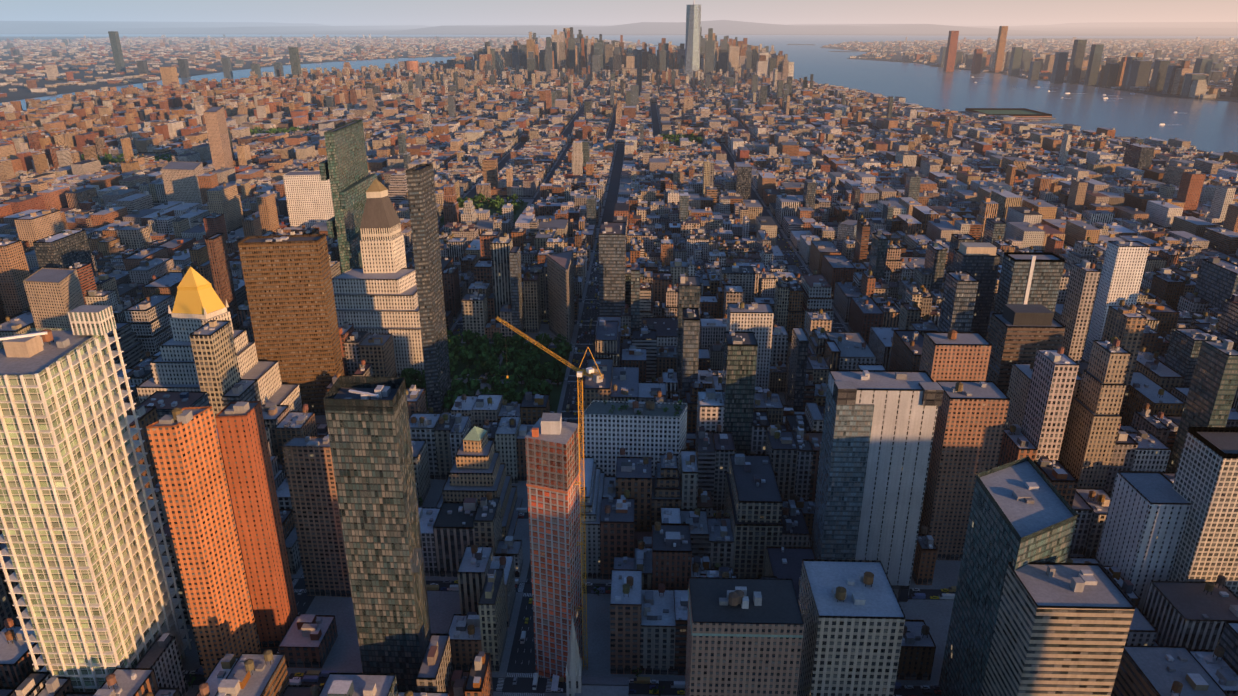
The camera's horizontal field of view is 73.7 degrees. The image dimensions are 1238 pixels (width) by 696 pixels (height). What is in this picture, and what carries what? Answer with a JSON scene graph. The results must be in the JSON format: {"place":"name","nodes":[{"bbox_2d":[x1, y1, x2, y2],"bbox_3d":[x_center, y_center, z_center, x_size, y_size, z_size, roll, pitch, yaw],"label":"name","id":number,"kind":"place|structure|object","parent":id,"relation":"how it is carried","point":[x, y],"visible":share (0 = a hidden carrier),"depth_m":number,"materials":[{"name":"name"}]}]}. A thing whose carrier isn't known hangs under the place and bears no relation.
{"place":"outdoors","nodes":[
{"label":"outdoors","id":0,"kind":"place"},
{"bbox_2d":[0,331,378,398],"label":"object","id":1,"kind":"object","parent":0,"point":[365,395],"visible":0.92,"depth_m":359.73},
{"bbox_2d":[0,37,657,101],"bbox_3d":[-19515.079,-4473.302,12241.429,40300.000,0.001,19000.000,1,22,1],"label":"brooklyn ground","id":2,"kind":"structure","parent":0,"point":[22,92],"depth_m":7437.70,"materials":[{"name":"grey"}]},
{"bbox_2d":[0,34,1237,99],"bbox_3d":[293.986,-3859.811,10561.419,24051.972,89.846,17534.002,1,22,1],"label":"city buildings","id":3,"kind":"structure","parent":2,"relation":"on","point":[1204,45],"depth_m":10105.90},
{"bbox_2d":[0,34,1237,152],"bbox_3d":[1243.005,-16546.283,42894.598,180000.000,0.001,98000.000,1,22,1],"label":"water","id":4,"kind":"structure","parent":0,"point":[1207,125],"depth_m":4469.79,"materials":[{"name":"blue liquid"}]},
{"bbox_2d":[974,77,1178,124],"bbox_3d":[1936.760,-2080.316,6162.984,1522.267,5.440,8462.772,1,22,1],"label":"boats","id":5,"kind":"object","parent":4,"relation":"on","point":[1104,98],"visible":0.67,"depth_m":3977.25,"materials":[{"name":"white"}]},
{"bbox_2d":[942,108,1223,153],"bbox_3d":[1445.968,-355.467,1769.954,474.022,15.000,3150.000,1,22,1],"label":"piers","id":6,"kind":"structure","parent":4,"relation":"on","point":[1025,114],"depth_m":3095.67,"materials":[{"name":"grey concrete"}]},
{"bbox_2d":[0,20,1237,32],"bbox_3d":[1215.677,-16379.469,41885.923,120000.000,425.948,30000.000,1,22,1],"label":"hills","id":7,"kind":"structure","parent":0,"point":[723,26],"depth_m":30289.49,"materials":[{"name":"grey"}]},
{"bbox_2d":[0,33,1237,35],"bbox_3d":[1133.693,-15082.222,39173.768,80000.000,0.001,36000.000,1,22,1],"label":"staten island ground","id":8,"kind":"structure","parent":0,"point":[1084,34],"depth_m":26885.57,"materials":[{"name":"grey"}]},
{"bbox_2d":[0,0,1237,25],"label":"sky","id":9,"kind":"structure","parent":0,"point":[324,12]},
{"bbox_2d":[14,78,1234,695],"bbox_3d":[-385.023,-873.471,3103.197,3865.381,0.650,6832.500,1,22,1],"label":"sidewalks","id":10,"kind":"structure","parent":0,"point":[344,656],"depth_m":488.81,"materials":[{"name":"grey concrete"}]},
{"bbox_2d":[96,78,1234,695],"bbox_3d":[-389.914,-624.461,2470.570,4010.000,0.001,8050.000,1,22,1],"label":"street","id":11,"kind":"structure","parent":0,"point":[526,666],"depth_m":750.31,"materials":[{"name":"grey asphalt"}]},
{"bbox_2d":[0,59,1095,136],"bbox_3d":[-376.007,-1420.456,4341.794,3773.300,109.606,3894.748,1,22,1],"label":"city","id":12,"kind":"object","parent":11,"relation":"on","point":[374,98],"visible":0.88,"depth_m":3180.93},
{"bbox_2d":[496,316,603,669],"bbox_3d":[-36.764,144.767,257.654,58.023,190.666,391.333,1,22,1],"label":"tower crane","id":13,"kind":"object","parent":11,"relation":"on","point":[598,377],"visible":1,"depth_m":397.68,"materials":[{"name":"yellow metal"}]},
{"bbox_2d":[81,127,1044,695],"bbox_3d":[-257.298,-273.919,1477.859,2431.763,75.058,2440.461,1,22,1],"label":"tree","id":14,"kind":"object","parent":11,"relation":"on","point":[515,347],"depth_m":813.63,"materials":[{"name":"green plant"}]},
{"bbox_2d":[292,249,844,695],"bbox_3d":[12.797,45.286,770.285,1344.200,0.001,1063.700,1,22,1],"label":"road markings","id":15,"kind":"object","parent":11,"relation":"on","point":[519,590],"visible":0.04,"depth_m":503.12,"materials":[{"name":"white paint"}]},
{"bbox_2d":[0,106,1237,695],"bbox_3d":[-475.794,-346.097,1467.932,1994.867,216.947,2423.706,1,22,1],"label":"skyscrapers","id":16,"kind":"structure","parent":11,"relation":"on","point":[906,456],"depth_m":419.64,"materials":[{"name":"grey concrete"}]},
{"bbox_2d":[172,266,224,313],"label":"pyramid roof","id":17,"kind":"structure","parent":16,"relation":"on","point":[196,293],"depth_m":647.79,"materials":[{"name":"gold metal"}]},
{"bbox_2d":[0,208,1237,695],"bbox_3d":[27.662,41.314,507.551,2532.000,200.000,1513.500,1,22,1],"label":"city","id":18,"kind":"object","parent":11,"relation":"on","point":[1158,372],"visible":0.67,"depth_m":611.59},
{"bbox_2d":[0,111,1237,253],"bbox_3d":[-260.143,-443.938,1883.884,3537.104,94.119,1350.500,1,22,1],"label":"city","id":19,"kind":"object","parent":11,"relation":"on","point":[1033,188],"visible":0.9,"depth_m":1673.61},
{"bbox_2d":[183,225,1082,695],"bbox_3d":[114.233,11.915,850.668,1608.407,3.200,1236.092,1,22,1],"label":"cars","id":20,"kind":"object","parent":11,"relation":"on","point":[307,677],"visible":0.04,"depth_m":497.87,"materials":[{"name":"metal"}]},
{"bbox_2d":[819,38,1237,101],"bbox_3d":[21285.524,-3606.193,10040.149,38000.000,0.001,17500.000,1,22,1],"label":"far shore land","id":21,"kind":"structure","parent":0,"point":[1226,97],"depth_m":9690.91,"materials":[{"name":"grey"}]},
{"bbox_2d":[44,0,1237,98],"bbox_3d":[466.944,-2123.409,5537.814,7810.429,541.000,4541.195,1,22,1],"label":"skyline","id":22,"kind":"structure","parent":21,"relation":"on","point":[1182,78],"depth_m":4842.62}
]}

